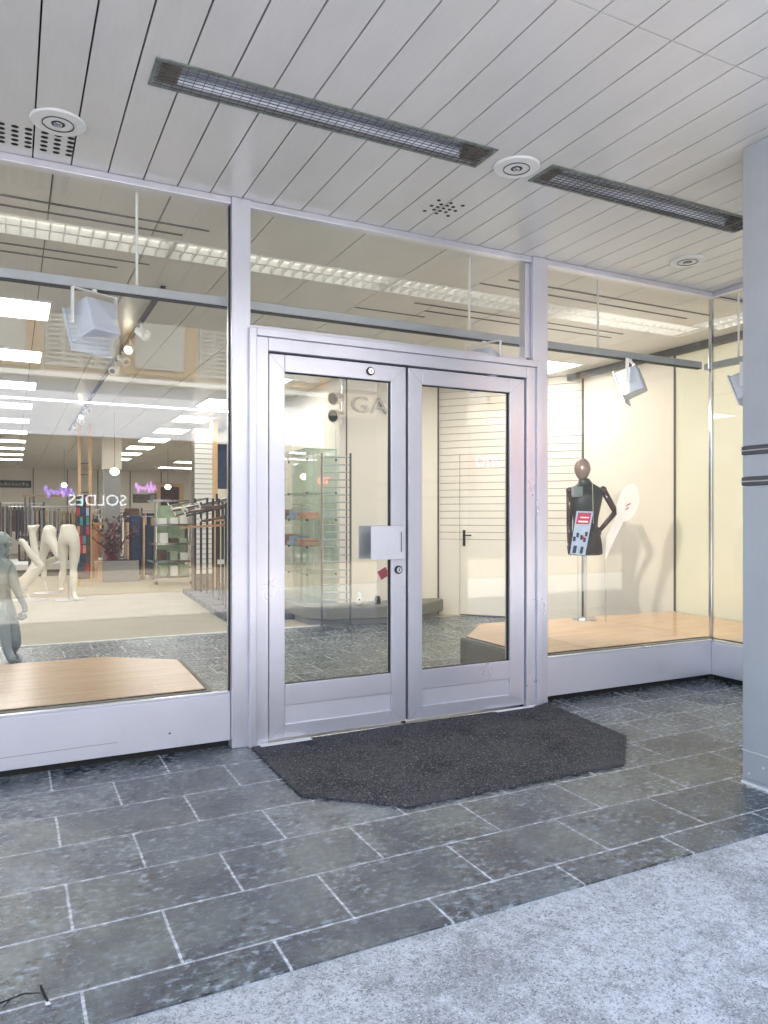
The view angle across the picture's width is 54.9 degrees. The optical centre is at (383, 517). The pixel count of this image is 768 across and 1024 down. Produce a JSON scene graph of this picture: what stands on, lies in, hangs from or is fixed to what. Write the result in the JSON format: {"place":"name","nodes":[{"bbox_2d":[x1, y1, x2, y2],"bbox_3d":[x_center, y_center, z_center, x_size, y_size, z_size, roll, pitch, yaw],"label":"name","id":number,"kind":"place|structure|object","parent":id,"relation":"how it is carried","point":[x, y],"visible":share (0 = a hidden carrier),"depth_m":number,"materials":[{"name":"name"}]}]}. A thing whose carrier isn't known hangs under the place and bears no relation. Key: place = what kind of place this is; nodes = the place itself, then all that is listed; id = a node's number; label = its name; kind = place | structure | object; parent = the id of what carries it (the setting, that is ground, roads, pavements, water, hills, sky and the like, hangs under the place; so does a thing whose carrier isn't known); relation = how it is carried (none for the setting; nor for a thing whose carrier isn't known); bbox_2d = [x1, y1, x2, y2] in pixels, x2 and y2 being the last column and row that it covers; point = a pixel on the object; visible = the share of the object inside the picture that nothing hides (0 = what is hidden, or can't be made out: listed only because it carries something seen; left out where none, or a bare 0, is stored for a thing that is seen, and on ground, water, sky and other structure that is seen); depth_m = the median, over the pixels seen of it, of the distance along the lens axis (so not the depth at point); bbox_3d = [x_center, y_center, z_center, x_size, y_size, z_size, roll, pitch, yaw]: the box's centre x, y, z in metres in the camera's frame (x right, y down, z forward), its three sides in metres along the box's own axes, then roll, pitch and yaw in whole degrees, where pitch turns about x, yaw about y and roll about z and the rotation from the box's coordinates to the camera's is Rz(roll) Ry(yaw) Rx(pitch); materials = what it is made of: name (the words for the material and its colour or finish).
{"place":"outdoors","nodes":[
{"label":"outdoors","id":0,"kind":"place"},
{"bbox_2d":[92,522,103,577],"bbox_3d":[-6.420,0.728,16.770,0.440,1.236,0.700,0,0,-27],"label":"wooden counter","id":1,"kind":"object","parent":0,"point":[97,550],"visible":0.39,"depth_m":16.46,"materials":[{"name":"orange wood"}]},
{"bbox_2d":[33,0,211,154],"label":"soffit slab","id":2,"kind":"structure","parent":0,"point":[87,63],"depth_m":3.29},
{"bbox_2d":[0,550,466,646],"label":"carpet floor","id":3,"kind":"structure","parent":0,"point":[147,607],"depth_m":10.39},
{"bbox_2d":[0,502,44,538],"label":"clothes rail","id":4,"kind":"object","parent":3,"relation":"on","point":[14,520],"visible":0.62,"depth_m":18.87,"materials":[{"name":"grey metal"}]},
{"bbox_2d":[7,506,42,558],"bbox_3d":[-10.803,0.498,22.331,1.060,1.696,0.560,0,0,-27],"label":"clothes rail","id":5,"kind":"object","parent":3,"relation":"on","point":[20,521],"visible":0.23,"depth_m":22.09,"materials":[{"name":"grey metal"}]},
{"bbox_2d":[13,525,47,601],"bbox_3d":[-5.839,0.732,12.180,0.550,1.236,0.728,0,0,-27],"label":"leg mannequin","id":6,"kind":"object","parent":3,"relation":"on","point":[34,570],"visible":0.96,"depth_m":12.06},
{"bbox_2d":[23,491,64,560],"bbox_3d":[-8.323,0.348,18.105,0.928,1.996,0.100,0,0,-27],"label":"garment stand","id":7,"kind":"object","parent":3,"relation":"on","point":[62,493],"visible":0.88,"depth_m":17.95,"materials":[{"name":"grey metal"}]},
{"bbox_2d":[33,525,62,594],"bbox_3d":[-6.022,0.737,13.244,0.500,1.219,0.671,0,0,-27],"label":"leg mannequin","id":8,"kind":"object","parent":3,"relation":"on","point":[48,540],"visible":0.83,"depth_m":13.11},
{"bbox_2d":[28,505,75,566],"bbox_3d":[-7.207,0.538,16.193,1.060,1.616,0.560,0,0,-27],"label":"clothes rail","id":9,"kind":"object","parent":3,"relation":"on","point":[30,517],"visible":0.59,"depth_m":15.99,"materials":[{"name":"grey metal"}]},
{"bbox_2d":[9,557,101,576],"bbox_3d":[-8.620,1.198,17.776,3.600,0.296,2.300,0,0,-27],"label":"stage","id":10,"kind":"object","parent":3,"relation":"on","point":[53,569],"visible":0.33,"depth_m":17.05,"materials":[{"name":"white plastic"}]},
{"bbox_2d":[53,524,83,601],"bbox_3d":[-5.154,0.729,12.100,0.470,1.244,0.470,0,0,-27],"label":"leg mannequin","id":11,"kind":"object","parent":3,"relation":"on","point":[68,535],"visible":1,"depth_m":12.03},
{"bbox_2d":[58,509,100,557],"bbox_3d":[-8.743,0.548,21.242,1.160,1.596,0.560,0,0,-27],"label":"clothes rail","id":12,"kind":"object","parent":3,"relation":"on","point":[94,517],"visible":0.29,"depth_m":21.10,"materials":[{"name":"grey metal"}]},
{"bbox_2d":[76,424,91,585],"bbox_3d":[-5.910,-0.251,14.586,0.292,3.194,0.104,0,0,0],"label":"poster stand","id":13,"kind":"object","parent":3,"relation":"on","point":[84,521],"visible":0.9,"depth_m":14.54,"materials":[{"name":"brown wood"}]},
{"bbox_2d":[0,468,190,553],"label":"back wall","id":14,"kind":"structure","parent":3,"relation":"on","point":[48,481],"depth_m":28.41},
{"bbox_2d":[0,480,30,487],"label":"fascia sign","id":15,"kind":"object","parent":14,"relation":"attached to","point":[14,484],"visible":1,"depth_m":27.51,"materials":[{"name":"black metal"}]},
{"bbox_2d":[33,469,161,512],"bbox_3d":[-11.107,-0.250,28.880,4.710,3.200,0.030,0,0,-27],"label":"wall joint strip","id":16,"kind":"object","parent":14,"relation":"attached to","point":[97,487],"depth_m":28.85,"materials":[{"name":"grey metal"}]},
{"bbox_2d":[133,494,148,502],"bbox_3d":[-9.713,-0.768,29.569,0.620,0.340,0.043,0,0,-27],"label":"wall picture","id":17,"kind":"object","parent":14,"relation":"attached to","point":[140,498],"depth_m":29.54,"materials":[{"name":"grey laminate"}]},
{"bbox_2d":[92,514,124,558],"bbox_3d":[-6.810,0.623,18.073,0.960,1.446,0.560,0,0,-27],"label":"clothes rail","id":18,"kind":"object","parent":3,"relation":"on","point":[99,527],"visible":0.16,"depth_m":18.07,"materials":[{"name":"grey metal"}]},
{"bbox_2d":[102,434,121,558],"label":"grey pillar","id":19,"kind":"structure","parent":3,"relation":"on","point":[111,495],"depth_m":16.45,"materials":[{"name":"paint"}]},
{"bbox_2d":[95,559,138,582],"bbox_3d":[-5.712,1.122,15.804,0.820,0.448,0.680,0,0,-27],"label":"planter box","id":20,"kind":"object","parent":3,"relation":"on","point":[120,570],"visible":0.98,"depth_m":15.53,"materials":[{"name":"grey laminate"}]},
{"bbox_2d":[92,514,137,559],"bbox_3d":[-5.800,0.408,15.643,1.139,1.002,1.023,0,0,-27],"label":"red plant","id":21,"kind":"object","parent":20,"relation":"in","point":[111,552],"visible":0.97,"depth_m":15.69,"materials":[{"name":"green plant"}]},
{"bbox_2d":[124,508,155,579],"bbox_3d":[-5.347,0.568,16.197,0.605,1.556,0.557,0,0,-27],"label":"jacket stand","id":22,"kind":"object","parent":3,"relation":"on","point":[140,549],"visible":0.8,"depth_m":16.07,"materials":[{"name":"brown wood"}]},
{"bbox_2d":[147,499,190,584],"bbox_3d":[-4.330,0.488,15.107,0.860,1.716,0.761,0,0,-27],"label":"chrome shelving","id":23,"kind":"object","parent":3,"relation":"on","point":[171,530],"visible":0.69,"depth_m":15.07,"materials":[{"name":"silver metal"}]},
{"bbox_2d":[158,549,166,560],"bbox_3d":[-4.451,0.751,14.849,0.150,0.219,0.200,0,0,-27],"label":"shoe box","id":24,"kind":"object","parent":23,"relation":"on","point":[162,554],"visible":0.89,"depth_m":14.76,"materials":[{"name":"brown cardboard"}]},
{"bbox_2d":[158,533,167,542],"bbox_3d":[-4.437,0.409,14.857,0.150,0.204,0.200,0,0,-27],"label":"shoe box","id":25,"kind":"object","parent":23,"relation":"on","point":[162,537],"visible":0.93,"depth_m":14.78,"materials":[{"name":"white cardboard"}]},
{"bbox_2d":[168,565,177,575],"bbox_3d":[-4.260,1.068,14.945,0.150,0.205,0.200,0,0,-27],"label":"shoe box","id":26,"kind":"object","parent":23,"relation":"on","point":[172,570],"visible":1,"depth_m":14.87,"materials":[{"name":"white cardboard"}]},
{"bbox_2d":[178,564,187,575],"bbox_3d":[-4.087,1.059,15.033,0.150,0.224,0.200,0,0,-27],"label":"shoe box","id":27,"kind":"object","parent":23,"relation":"on","point":[182,569],"visible":0.98,"depth_m":14.96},
{"bbox_2d":[156,483,182,505],"bbox_3d":[-8.696,-0.027,29.994,1.060,2.746,0.190,0,0,-27],"label":"wooden doorway","id":28,"kind":"structure","parent":3,"relation":"on","point":[174,491],"depth_m":30.02,"materials":[{"name":"brown wood"}]},
{"bbox_2d":[185,514,190,552],"bbox_3d":[-4.551,0.573,17.755,1.010,1.546,0.560,0,0,-27],"label":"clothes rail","id":29,"kind":"object","parent":3,"relation":"on","point":[186,537],"visible":0.03,"depth_m":17.57,"materials":[{"name":"grey metal"}]},
{"bbox_2d":[191,420,226,588],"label":"slat column","id":30,"kind":"structure","parent":3,"relation":"on","point":[208,466],"depth_m":13.93,"materials":[{"name":"beige wood"}]},
{"bbox_2d":[167,494,294,621],"bbox_3d":[-2.511,0.462,11.418,1.310,1.767,4.054,0,0,-27],"label":"rod rack","id":31,"kind":"object","parent":3,"relation":"on","point":[213,600],"visible":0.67,"depth_m":11.53,"materials":[{"name":"grey metal"}]},
{"bbox_2d":[218,378,439,602],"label":"wall","id":32,"kind":"structure","parent":3,"relation":"on","point":[306,417],"depth_m":10.14,"materials":[{"name":"paint"}]},
{"bbox_2d":[351,396,367,411],"bbox_3d":[-0.321,-1.507,9.831,0.234,0.210,0.024,0,0,-25],"label":"wall letter","id":33,"kind":"object","parent":32,"relation":"attached to","point":[354,407],"depth_m":9.82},
{"bbox_2d":[371,398,386,413],"bbox_3d":[-0.064,-1.508,9.950,0.250,0.206,0.024,0,0,-25],"label":"wall letter","id":34,"kind":"object","parent":32,"relation":"attached to","point":[379,400],"depth_m":9.94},
{"bbox_2d":[346,379,438,613],"bbox_3d":[0.132,-0.250,10.062,1.392,3.200,0.021,0,0,-24],"label":"wall joint strip","id":35,"kind":"object","parent":32,"relation":"attached to","point":[438,490],"depth_m":10.34,"materials":[{"name":"grey metal"}]},
{"bbox_2d":[285,590,442,625],"bbox_3d":[-0.487,1.232,10.521,1.998,0.235,2.578,0,0,-27],"label":"display bench","id":36,"kind":"object","parent":3,"relation":"on","point":[368,612],"visible":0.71,"depth_m":9.36,"materials":[{"name":"grey carpet"}]},
{"bbox_2d":[285,430,336,604],"bbox_3d":[-1.197,-0.019,10.304,0.466,2.262,1.726,0,0,-27],"label":"glass cabinet","id":37,"kind":"object","parent":36,"relation":"on","point":[300,597],"visible":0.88,"depth_m":10.03,"materials":[{"name":"clear glass"}]},
{"bbox_2d":[287,536,309,544],"bbox_3d":[-1.173,0.311,10.241,0.280,0.121,0.240,0,0,-27],"label":"folded shirt","id":38,"kind":"object","parent":37,"relation":"on","point":[293,540],"visible":0.63,"depth_m":10.14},
{"bbox_2d":[296,538,320,545],"bbox_3d":[-1.016,0.322,9.929,0.280,0.101,0.240,0,0,-27],"label":"folded shirt","id":39,"kind":"object","parent":37,"relation":"on","point":[308,542],"visible":0.99,"depth_m":9.83,"materials":[{"name":"fabric"}]},
{"bbox_2d":[296,512,320,518],"bbox_3d":[-1.016,-0.029,9.929,0.280,0.101,0.240,0,0,-27],"label":"folded shirt","id":40,"kind":"object","parent":37,"relation":"on","point":[307,515],"visible":0.88,"depth_m":9.84,"materials":[{"name":"fabric"}]},
{"bbox_2d":[0,162,742,472],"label":"shop ceiling","id":41,"kind":"structure","parent":0,"point":[178,358],"depth_m":6.63,"materials":[{"name":"paint"}]},
{"bbox_2d":[0,429,27,433],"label":"ceiling light","id":42,"kind":"object","parent":41,"relation":"attached to","point":[13,431],"visible":1,"depth_m":15.79,"materials":[{"name":"white plastic"}]},
{"bbox_2d":[0,417,30,423],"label":"ceiling light","id":43,"kind":"object","parent":41,"relation":"attached to","point":[14,420],"visible":1,"depth_m":14.00,"materials":[{"name":"white plastic"}]},
{"bbox_2d":[0,401,33,409],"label":"ceiling light","id":44,"kind":"object","parent":41,"relation":"attached to","point":[14,405],"visible":1,"depth_m":12.13,"materials":[{"name":"white plastic"}]},
{"bbox_2d":[0,379,37,390],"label":"ceiling light","id":45,"kind":"object","parent":41,"relation":"attached to","point":[16,384],"visible":1,"depth_m":10.22,"materials":[{"name":"white plastic"}]},
{"bbox_2d":[0,347,43,363],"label":"ceiling light","id":46,"kind":"object","parent":41,"relation":"attached to","point":[21,355],"visible":1,"depth_m":8.39,"materials":[{"name":"white plastic"}]},
{"bbox_2d":[0,295,53,321],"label":"ceiling light","id":47,"kind":"object","parent":41,"relation":"attached to","point":[25,308],"visible":1,"depth_m":6.51,"materials":[{"name":"white plastic"}]},
{"bbox_2d":[0,209,176,258],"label":"louvre light","id":48,"kind":"object","parent":41,"relation":"attached to","point":[35,228],"visible":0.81,"depth_m":4.91,"materials":[{"name":"white metal"}]},
{"bbox_2d":[110,412,118,474],"bbox_3d":[-4.699,-1.295,12.900,0.150,1.109,0.150,0,0,-27],"label":"globe lamp","id":49,"kind":"object","parent":41,"relation":"hanging from","point":[114,471],"visible":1,"depth_m":12.90,"materials":[{"name":"beige"}]},
{"bbox_2d":[68,285,165,430],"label":"light track","id":50,"kind":"structure","parent":41,"relation":"attached to","point":[148,310],"depth_m":7.87,"materials":[{"name":"black metal"}]},
{"bbox_2d":[117,351,129,365],"bbox_3d":[-2.848,-1.733,8.073,0.159,0.164,0.098,0,0,35],"label":"track spotlight","id":51,"kind":"object","parent":50,"relation":"attached to","point":[123,360],"visible":1,"depth_m":8.04,"materials":[{"name":"white plastic"}]},
{"bbox_2d":[123,340,134,354],"bbox_3d":[-2.589,-1.733,7.531,0.098,0.164,0.159,0,0,-4],"label":"track spotlight","id":52,"kind":"object","parent":50,"relation":"attached to","point":[128,349],"visible":1,"depth_m":7.48,"materials":[{"name":"white plastic"}]},
{"bbox_2d":[134,324,150,340],"bbox_3d":[-2.263,-1.733,6.913,0.159,0.164,0.098,0,0,29],"label":"track spotlight","id":53,"kind":"object","parent":50,"relation":"attached to","point":[143,334],"visible":1,"depth_m":6.88,"materials":[{"name":"white plastic"}]},
{"bbox_2d":[125,445,155,449],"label":"ceiling light","id":54,"kind":"object","parent":41,"relation":"attached to","point":[141,447],"visible":1,"depth_m":19.39,"materials":[{"name":"white plastic"}]},
{"bbox_2d":[136,437,171,442],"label":"ceiling light","id":55,"kind":"object","parent":41,"relation":"attached to","point":[158,440],"visible":1,"depth_m":17.63,"materials":[{"name":"white plastic"}]},
{"bbox_2d":[151,428,191,433],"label":"ceiling light","id":56,"kind":"object","parent":41,"relation":"attached to","point":[170,430],"visible":1,"depth_m":15.62,"materials":[{"name":"white plastic"}]},
{"bbox_2d":[170,415,215,423],"bbox_3d":[-3.584,-1.843,13.847,0.660,0.013,0.950,0,0,-27],"label":"ceiling light","id":57,"kind":"object","parent":41,"relation":"attached to","point":[192,419],"visible":1,"depth_m":13.86,"materials":[{"name":"white plastic"}]},
{"bbox_2d":[194,398,226,408],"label":"ceiling light","id":58,"kind":"object","parent":41,"relation":"attached to","point":[214,403],"visible":0.51,"depth_m":11.92,"materials":[{"name":"white plastic"}]},
{"bbox_2d":[167,241,400,290],"bbox_3d":[-0.709,-1.883,5.492,1.697,0.074,0.360,0,0,-27],"label":"louvre light","id":59,"kind":"object","parent":41,"relation":"attached to","point":[195,253],"visible":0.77,"depth_m":5.55,"materials":[{"name":"white metal"}]},
{"bbox_2d":[328,379,344,424],"bbox_3d":[-0.580,-1.524,9.437,0.241,0.649,0.166,0,0,-42],"label":"twin spotlight","id":60,"kind":"object","parent":41,"relation":"attached to","point":[334,398],"visible":0.98,"depth_m":9.39,"materials":[{"name":"metal"}]},
{"bbox_2d":[268,326,404,342],"bbox_3d":[-0.596,-1.843,7.739,1.500,0.013,0.650,0,0,-27],"label":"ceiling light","id":61,"kind":"object","parent":41,"relation":"attached to","point":[335,334],"visible":0.17,"depth_m":7.42,"materials":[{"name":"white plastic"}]},
{"bbox_2d":[0,194,708,337],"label":"slot diffuser","id":62,"kind":"object","parent":41,"relation":"attached to","point":[50,203],"visible":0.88,"depth_m":5.31,"materials":[{"name":"black metal"}]},
{"bbox_2d":[0,192,742,370],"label":"hanging rail","id":63,"kind":"object","parent":41,"relation":"hanging from","point":[99,286],"visible":0.99,"depth_m":4.72,"materials":[{"name":"grey metal"}]},
{"bbox_2d":[62,286,120,357],"bbox_3d":[-1.599,-1.082,4.086,0.236,0.356,0.272,0,0,35],"label":"floodlight","id":64,"kind":"object","parent":63,"relation":"hanging from","point":[92,325],"visible":1,"depth_m":4.03,"materials":[{"name":"grey paint"}]},
{"bbox_2d":[466,340,501,392],"bbox_3d":[0.709,-1.082,5.260,0.272,0.356,0.236,0,0,36],"label":"floodlight","id":65,"kind":"object","parent":63,"relation":"hanging from","point":[489,350],"visible":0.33,"depth_m":5.19,"materials":[{"name":"grey paint"}]},
{"bbox_2d":[612,358,647,405],"bbox_3d":[1.962,-1.082,5.881,0.236,0.356,0.272,0,0,29],"label":"floodlight","id":66,"kind":"object","parent":63,"relation":"hanging from","point":[630,382],"visible":1,"depth_m":5.79,"materials":[{"name":"grey paint"}]},
{"bbox_2d":[727,362,742,405],"bbox_3d":[2.944,-1.082,5.998,0.236,0.356,0.272,0,0,43],"label":"floodlight","id":67,"kind":"object","parent":63,"relation":"hanging from","point":[735,382],"visible":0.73,"depth_m":5.94,"materials":[{"name":"grey paint"}]},
{"bbox_2d":[380,278,571,315],"bbox_3d":[0.810,-1.883,6.258,1.697,0.074,0.360,0,0,-27],"label":"louvre light","id":68,"kind":"object","parent":41,"relation":"attached to","point":[413,288],"visible":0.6,"depth_m":6.20,"materials":[{"name":"white metal"}]},
{"bbox_2d":[502,354,583,373],"bbox_3d":[1.637,-1.843,8.863,1.400,0.013,0.650,0,0,-27],"label":"ceiling light","id":69,"kind":"object","parent":41,"relation":"attached to","point":[554,366],"visible":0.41,"depth_m":8.94,"materials":[{"name":"white plastic"}]},
{"bbox_2d":[548,307,706,336],"bbox_3d":[2.328,-1.883,7.022,1.697,0.074,0.360,0,0,-27],"label":"louvre light","id":70,"kind":"object","parent":41,"relation":"attached to","point":[582,315],"visible":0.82,"depth_m":7.01,"materials":[{"name":"white plastic"}]},
{"bbox_2d":[567,330,742,380],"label":"curtain track","id":71,"kind":"structure","parent":41,"relation":"attached to","point":[704,344],"depth_m":8.09,"materials":[{"name":"grey metal"}]},
{"bbox_2d":[693,311,742,329],"bbox_3d":[3.515,-1.883,6.447,0.360,0.074,1.697,0,0,-27],"label":"louvre light","id":72,"kind":"object","parent":41,"relation":"attached to","point":[724,322],"visible":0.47,"depth_m":7.04,"materials":[{"name":"white plastic"}]},
{"bbox_2d":[18,132,742,458],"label":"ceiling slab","id":73,"kind":"structure","parent":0,"point":[143,177],"depth_m":4.63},
{"bbox_2d":[0,0,767,300],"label":"ceiling","id":74,"kind":"structure","parent":0,"point":[668,97],"depth_m":3.37,"materials":[{"name":"paint"}]},
{"bbox_2d":[0,122,74,156],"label":"slot vent","id":75,"kind":"object","parent":74,"relation":"attached to","point":[29,138],"visible":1,"depth_m":3.68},
{"bbox_2d":[29,107,85,136],"bbox_3d":[-1.546,-1.867,3.509,0.248,0.024,0.248,0,0,-27],"label":"ceiling speaker","id":76,"kind":"object","parent":74,"relation":"attached to","point":[56,121],"visible":1,"depth_m":3.49,"materials":[{"name":"white plastic"}]},
{"bbox_2d":[148,51,498,167],"bbox_3d":[-0.219,-1.926,3.487,1.693,0.116,0.213,0,0,-27],"label":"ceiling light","id":77,"kind":"object","parent":74,"relation":"attached to","point":[170,75],"visible":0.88,"depth_m":3.45,"materials":[{"name":"metal"}]},
{"bbox_2d":[423,199,464,216],"bbox_3d":[0.362,-1.879,4.491,0.191,0.002,0.191,0,0,-27],"label":"speaker vent","id":78,"kind":"object","parent":74,"relation":"attached to","point":[444,208],"visible":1,"depth_m":4.48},
{"bbox_2d":[493,155,539,178],"bbox_3d":[0.709,-1.867,3.957,0.248,0.024,0.248,0,0,-27],"label":"ceiling speaker","id":79,"kind":"object","parent":74,"relation":"attached to","point":[517,166],"visible":1,"depth_m":3.93,"materials":[{"name":"white plastic"}]},
{"bbox_2d":[528,164,742,232],"bbox_3d":[1.600,-1.926,4.403,1.680,0.116,0.213,0,0,-27],"label":"infrared heater","id":80,"kind":"object","parent":74,"relation":"attached to","point":[579,182],"visible":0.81,"depth_m":4.37,"materials":[{"name":"metal"}]},
{"bbox_2d":[669,255,705,266],"bbox_3d":[2.218,-1.867,5.404,0.248,0.024,0.248,0,0,-27],"label":"ceiling speaker","id":81,"kind":"object","parent":74,"relation":"attached to","point":[687,260],"visible":1,"depth_m":5.38,"materials":[{"name":"white plastic"}]},
{"bbox_2d":[0,615,767,1023],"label":"slate floor","id":82,"kind":"structure","parent":0,"point":[134,887],"depth_m":3.06,"materials":[{"name":"stone"}]},
{"bbox_2d":[0,984,50,1007],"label":"dry twig","id":83,"kind":"object","parent":82,"relation":"on","point":[44,994],"visible":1,"depth_m":2.07,"materials":[{"name":"black wood"}]},
{"bbox_2d":[0,657,212,713],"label":"display platform","id":84,"kind":"structure","parent":82,"relation":"on","point":[34,686],"depth_m":4.66,"materials":[{"name":"brown laminate"}]},
{"bbox_2d":[0,532,27,662],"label":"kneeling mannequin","id":85,"kind":"object","parent":84,"relation":"on","point":[10,637],"visible":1,"depth_m":7.15},
{"bbox_2d":[0,625,325,648],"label":"floor trim strip","id":86,"kind":"object","parent":82,"relation":"on","point":[145,637],"depth_m":8.23,"materials":[{"name":"white plastic"}]},
{"bbox_2d":[320,453,351,631],"bbox_3d":[-0.581,0.278,8.910,0.382,2.115,0.459,0,0,-4],"label":"ladder rack","id":87,"kind":"object","parent":82,"relation":"on","point":[349,622],"visible":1,"depth_m":8.92,"materials":[{"name":"grey metal"}]},
{"bbox_2d":[0,152,742,776],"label":"shopfront","id":88,"kind":"object","parent":82,"relation":"on","point":[234,714],"visible":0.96,"depth_m":4.38,"materials":[{"name":"silver metal"}]},
{"bbox_2d":[268,353,405,739],"bbox_3d":[-0.294,0.172,4.671,0.929,2.312,0.192,0,0,-27],"label":"entrance door","id":89,"kind":"structure","parent":88,"relation":"attached to","point":[304,707],"depth_m":4.64,"materials":[{"name":"grey metal"}]},
{"bbox_2d":[406,368,523,719],"bbox_3d":[0.567,0.172,5.083,0.941,2.312,0.063,0,0,-27],"label":"entrance door","id":90,"kind":"structure","parent":88,"relation":"attached to","point":[449,689],"depth_m":5.06,"materials":[{"name":"grey metal"}]},
{"bbox_2d":[252,703,626,807],"bbox_3d":[0.468,1.343,4.302,2.212,0.014,1.244,0,0,-27],"label":"doormat","id":91,"kind":"object","parent":82,"relation":"on","point":[415,764],"visible":1,"depth_m":4.14,"materials":[{"name":"carpet"}]},
{"bbox_2d":[439,376,581,618],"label":"slat wall","id":92,"kind":"structure","parent":82,"relation":"on","point":[471,423],"depth_m":10.02,"materials":[{"name":"beige wood"}]},
{"bbox_2d":[460,453,504,615],"bbox_3d":[1.417,0.231,10.057,0.808,2.198,0.069,0,0,24],"label":"flush door","id":93,"kind":"structure","parent":92,"relation":"attached to","point":[482,577],"depth_m":10.10,"materials":[{"name":"beige metal"}]},
{"bbox_2d":[460,453,504,615],"bbox_3d":[1.427,0.231,10.080,0.808,2.198,0.020,0,0,24],"label":"door panel","id":94,"kind":"structure","parent":93,"relation":"in","point":[482,562],"depth_m":10.10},
{"bbox_2d":[460,611,742,663],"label":"display platform","id":95,"kind":"structure","parent":82,"relation":"on","point":[483,642],"depth_m":6.62,"materials":[{"name":"brown laminate"}]},
{"bbox_2d":[566,458,616,620],"bbox_3d":[2.123,0.214,7.555,0.534,1.645,0.262,0,0,-9],"label":"dressed mannequin","id":96,"kind":"object","parent":95,"relation":"on","point":[584,493],"visible":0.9,"depth_m":7.49},
{"bbox_2d":[570,511,592,554],"bbox_3d":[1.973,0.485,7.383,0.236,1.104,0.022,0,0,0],"label":"price sign","id":97,"kind":"object","parent":96,"relation":"attached to","point":[582,525],"visible":1,"depth_m":7.38,"materials":[{"name":"paper"}]},
{"bbox_2d":[605,484,639,622],"bbox_3d":[2.349,0.353,7.290,0.341,1.368,0.025,0,0,2],"label":"paddle card","id":98,"kind":"object","parent":95,"relation":"on","point":[627,503],"visible":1,"depth_m":7.28,"materials":[{"name":"white plastic"}]},
{"bbox_2d":[584,356,675,616],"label":"panel wall","id":99,"kind":"structure","parent":82,"relation":"on","point":[625,444],"depth_m":8.76,"materials":[{"name":"paint"}]},
{"bbox_2d":[582,356,675,616],"bbox_3d":[2.899,-0.250,8.892,0.020,3.200,1.495,0,0,-27],"label":"wall corner strip","id":100,"kind":"object","parent":99,"relation":"attached to","point":[674,480],"depth_m":8.23,"materials":[{"name":"grey metal"}]},
{"bbox_2d":[676,339,742,620],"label":"panel wall","id":101,"kind":"structure","parent":82,"relation":"on","point":[692,491],"depth_m":7.87,"materials":[{"name":"paint"}]},
{"bbox_2d":[740,137,767,791],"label":"street pillar","id":102,"kind":"structure","parent":82,"relation":"on","point":[754,451],"depth_m":3.70,"materials":[{"name":"grey metal"}]},
{"bbox_2d":[112,833,767,1023],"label":"pavement","id":103,"kind":"structure","parent":0,"point":[683,940],"depth_m":2.23,"materials":[{"name":"concrete"}]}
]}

